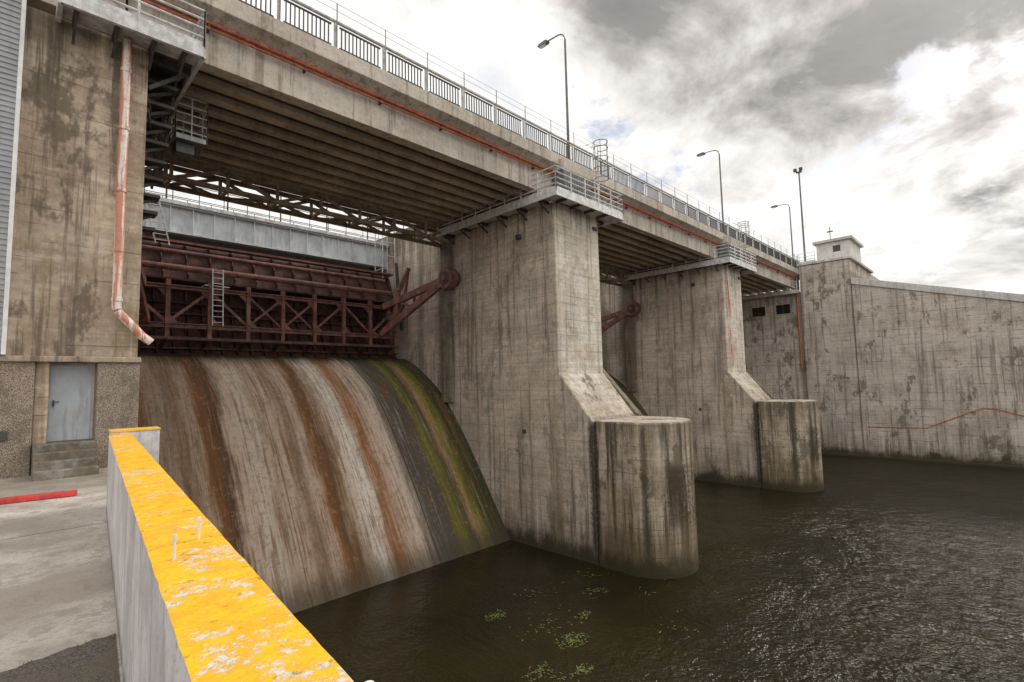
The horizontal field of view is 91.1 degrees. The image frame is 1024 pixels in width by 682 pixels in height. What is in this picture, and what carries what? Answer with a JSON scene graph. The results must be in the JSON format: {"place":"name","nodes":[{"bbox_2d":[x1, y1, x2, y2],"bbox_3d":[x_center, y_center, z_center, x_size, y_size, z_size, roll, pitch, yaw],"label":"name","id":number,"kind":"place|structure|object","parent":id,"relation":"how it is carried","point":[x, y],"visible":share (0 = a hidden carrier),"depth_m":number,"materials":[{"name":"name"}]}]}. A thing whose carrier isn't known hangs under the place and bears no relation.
{"place":"outdoors","nodes":[
{"label":"outdoors","id":0,"kind":"place"},
{"bbox_2d":[0,633,119,681],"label":"asphalt path","id":1,"kind":"structure","parent":0,"point":[95,660],"depth_m":3.49,"materials":[{"name":"grey asphalt"}]},
{"bbox_2d":[0,468,122,681],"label":"ground","id":2,"kind":"structure","parent":0,"point":[56,588],"depth_m":5.41,"materials":[{"name":"concrete"}]},
{"bbox_2d":[0,489,76,503],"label":"red board","id":3,"kind":"object","parent":2,"relation":"on","point":[30,497],"visible":1,"depth_m":8.94,"materials":[{"name":"paint"}]},
{"bbox_2d":[19,440,115,666],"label":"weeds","id":4,"kind":"object","parent":2,"relation":"on","point":[85,639],"visible":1,"depth_m":3.78,"materials":[{"name":"green plant"}]},
{"bbox_2d":[106,429,295,681],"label":"wall","id":5,"kind":"structure","parent":2,"relation":"on","point":[150,651],"depth_m":2.83,"materials":[{"name":"paint"}]},
{"bbox_2d":[108,426,353,681],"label":"coping","id":6,"kind":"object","parent":5,"relation":"on","point":[232,618],"depth_m":1.70,"materials":[{"name":"yellow paint"}]},
{"bbox_2d":[172,517,200,559],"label":"mounting pins","id":7,"kind":"object","parent":6,"relation":"on","point":[174,537],"visible":0.83,"depth_m":2.11,"materials":[{"name":"white paint"}]},
{"bbox_2d":[145,0,1023,293],"label":"sky","id":8,"kind":"structure","parent":0,"point":[903,120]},
{"bbox_2d":[293,454,1023,681],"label":"water","id":9,"kind":"structure","parent":0,"point":[860,569],"depth_m":19.57,"materials":[{"name":"brown liquid"}]},
{"bbox_2d":[484,568,698,681],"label":"floating waterweed","id":10,"kind":"object","parent":9,"relation":"on","point":[572,641],"visible":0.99,"depth_m":17.03,"materials":[{"name":"green plant"}]},
{"label":"riverbed","id":11,"kind":"structure","parent":0,"visible":0},
{"bbox_2d":[0,0,208,481],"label":"abutment pier","id":12,"kind":"structure","parent":11,"relation":"on","point":[97,112],"depth_m":12.74,"materials":[{"name":"concrete"}]},
{"bbox_2d":[0,0,26,354],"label":"clad building","id":13,"kind":"structure","parent":12,"relation":"on","point":[12,22],"depth_m":11.61,"materials":[{"name":"white paint"}]},
{"bbox_2d":[46,363,94,441],"bbox_3d":[-11.074,1.518,12.604,0.160,1.920,0.880,-6,-7,44],"label":"door","id":14,"kind":"structure","parent":12,"relation":"in","point":[71,385],"depth_m":12.60,"materials":[{"name":"metal"}]},
{"bbox_2d":[142,169,403,279],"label":"service bridge","id":15,"kind":"structure","parent":12,"relation":"on","point":[187,222],"depth_m":31.88,"materials":[{"name":"paint"}]},
{"bbox_2d":[137,353,509,613],"bbox_3d":[-11.122,7.534,26.501,18.000,13.984,17.600,-6,-7,44],"label":"spillway","id":16,"kind":"object","parent":11,"relation":"on","point":[303,483],"visible":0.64,"depth_m":24.10,"materials":[{"name":"concrete"}]},
{"bbox_2d":[138,235,460,358],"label":"radial gate","id":17,"kind":"structure","parent":16,"relation":"on","point":[198,299],"depth_m":29.96,"materials":[{"name":"red metal"}]},
{"bbox_2d":[371,139,698,578],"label":"dam pier","id":18,"kind":"structure","parent":11,"relation":"on","point":[578,454],"depth_m":27.13,"materials":[{"name":"concrete"}]},
{"bbox_2d":[26,0,799,295],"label":"road bridge","id":19,"kind":"structure","parent":18,"relation":"on","point":[289,103],"depth_m":21.87,"materials":[{"name":"concrete"}]},
{"bbox_2d":[144,151,634,286],"bbox_3d":[5.050,-6.239,42.215,1.400,1.150,61.630,-6,-7,44],"label":"maintenance truss","id":20,"kind":"object","parent":19,"relation":"attached to","point":[211,173],"visible":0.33,"depth_m":25.76,"materials":[{"name":"metal"}]},
{"bbox_2d":[537,34,570,159],"bbox_3d":[2.416,-13.848,28.998,2.092,7.829,0.280,-6,-7,44],"label":"street lamp","id":21,"kind":"object","parent":19,"relation":"on","point":[543,44],"visible":0.97,"depth_m":28.36,"materials":[{"name":"grey metal"}]},
{"bbox_2d":[696,150,724,233],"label":"street lamp","id":22,"kind":"object","parent":19,"relation":"on","point":[700,154],"visible":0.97,"depth_m":43.54,"materials":[{"name":"grey metal"}]},
{"bbox_2d":[770,204,794,266],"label":"street lamp","id":23,"kind":"object","parent":19,"relation":"on","point":[774,206],"visible":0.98,"depth_m":57.56,"materials":[{"name":"grey metal"}]},
{"bbox_2d":[608,373,647,415],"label":"spillway","id":24,"kind":"object","parent":11,"relation":"on","point":[632,398],"visible":0.11,"depth_m":47.05,"materials":[{"name":"concrete"}]},
{"bbox_2d":[601,301,640,332],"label":"radial gate","id":25,"kind":"structure","parent":24,"relation":"on","point":[632,308],"depth_m":47.55,"materials":[{"name":"red metal"}]},
{"bbox_2d":[600,221,823,491],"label":"dam pier","id":26,"kind":"structure","parent":11,"relation":"on","point":[674,347],"depth_m":42.81,"materials":[{"name":"concrete"}]},
{"bbox_2d":[741,227,878,454],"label":"abutment","id":27,"kind":"object","parent":11,"relation":"on","point":[800,343],"visible":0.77,"depth_m":56.29,"materials":[{"name":"concrete"}]},
{"bbox_2d":[751,303,790,317],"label":"windows","id":28,"kind":"structure","parent":27,"relation":"in","point":[780,309],"depth_m":59.39,"materials":[{"name":"glass"}]},
{"bbox_2d":[793,167,805,260],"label":"floodlight mast","id":29,"kind":"object","parent":27,"relation":"on","point":[798,173],"visible":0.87,"depth_m":59.67,"materials":[{"name":"metal"}]},
{"bbox_2d":[822,452,1023,468],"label":"ledge","id":30,"kind":"object","parent":11,"relation":"on","point":[941,461],"depth_m":48.89,"materials":[{"name":"concrete"}]},
{"bbox_2d":[851,284,1023,465],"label":"wall","id":31,"kind":"structure","parent":11,"relation":"on","point":[926,359],"depth_m":48.77,"materials":[{"name":"concrete"}]},
{"bbox_2d":[851,278,1023,301],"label":"coping","id":32,"kind":"object","parent":31,"relation":"on","point":[952,291],"visible":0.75,"depth_m":48.88,"materials":[{"name":"concrete"}]},
{"bbox_2d":[868,408,1023,428],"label":"red line","id":33,"kind":"object","parent":31,"relation":"attached to","point":[949,419],"visible":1,"depth_m":48.01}
]}

